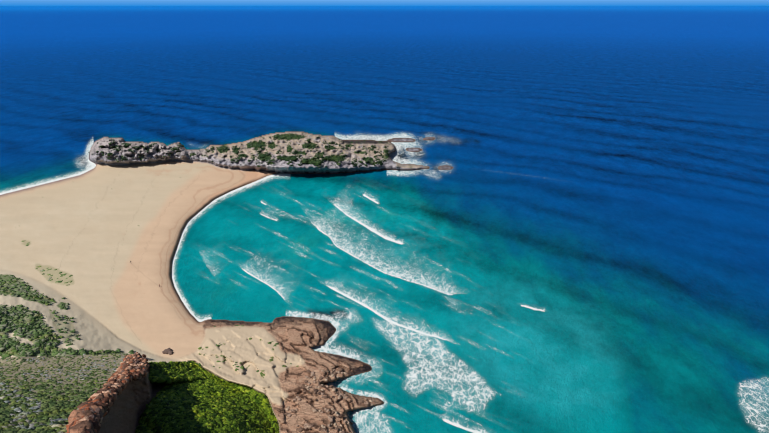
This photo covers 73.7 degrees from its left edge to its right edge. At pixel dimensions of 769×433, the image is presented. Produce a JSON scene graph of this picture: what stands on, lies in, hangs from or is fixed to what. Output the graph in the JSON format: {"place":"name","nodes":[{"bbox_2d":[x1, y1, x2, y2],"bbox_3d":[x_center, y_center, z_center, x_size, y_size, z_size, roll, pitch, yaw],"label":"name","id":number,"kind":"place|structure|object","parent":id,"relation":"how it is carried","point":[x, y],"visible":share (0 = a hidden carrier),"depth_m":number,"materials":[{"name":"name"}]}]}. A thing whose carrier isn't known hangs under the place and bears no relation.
{"place":"outdoors","nodes":[
{"label":"outdoors","id":0,"kind":"place"},
{"bbox_2d":[0,354,278,432],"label":"ground","id":1,"kind":"structure","parent":0,"point":[128,407],"depth_m":183.80,"materials":[{"name":"green plant"}]},
{"bbox_2d":[0,353,128,432],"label":"shrubs","id":2,"kind":"object","parent":1,"relation":"on","point":[51,415],"visible":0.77,"depth_m":144.08,"materials":[{"name":"green plant"}]},
{"bbox_2d":[65,352,149,432],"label":"crest boulders","id":3,"kind":"object","parent":1,"relation":"on","point":[90,414],"visible":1,"depth_m":131.39,"materials":[{"name":"brown stone"}]},
{"bbox_2d":[135,361,279,432],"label":"green bush canopy","id":4,"kind":"object","parent":1,"relation":"on","point":[191,397],"visible":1,"depth_m":201.29,"materials":[{"name":"green plant"}]},
{"bbox_2d":[0,132,452,432],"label":"sandy beach","id":5,"kind":"structure","parent":0,"point":[100,226],"depth_m":336.77,"materials":[{"name":"beige sand"}]},
{"bbox_2d":[0,241,133,359],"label":"dune shrubs","id":6,"kind":"object","parent":5,"relation":"on","point":[37,346],"visible":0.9,"depth_m":238.72,"materials":[{"name":"green plant"}]},
{"bbox_2d":[88,133,388,166],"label":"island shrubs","id":7,"kind":"object","parent":5,"relation":"on","point":[313,160],"visible":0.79,"depth_m":550.38,"materials":[{"name":"green plant"}]},
{"bbox_2d":[196,325,297,377],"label":"platform bushes","id":8,"kind":"object","parent":5,"relation":"on","point":[242,366],"visible":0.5,"depth_m":242.24,"materials":[{"name":"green plant"}]},
{"bbox_2d":[162,348,352,432],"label":"slope boulders","id":9,"kind":"object","parent":5,"relation":"on","point":[169,351],"visible":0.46,"depth_m":248.50,"materials":[{"name":"brown stone"}]},
{"bbox_2d":[285,368,373,432],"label":"rocks","id":10,"kind":"object","parent":5,"relation":"on","point":[339,394],"visible":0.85,"depth_m":219.13,"materials":[{"name":"brown stone"}]},
{"bbox_2d":[0,6,768,432],"bbox_3d":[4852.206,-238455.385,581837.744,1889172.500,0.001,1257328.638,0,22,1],"label":"sea water","id":11,"kind":"structure","parent":0,"point":[576,240],"depth_m":494.38,"materials":[{"name":"blue liquid"}]},
{"bbox_2d":[0,0,768,5],"label":"sky","id":12,"kind":"structure","parent":0,"point":[2,2],"materials":[{"name":"blue"}]}
]}

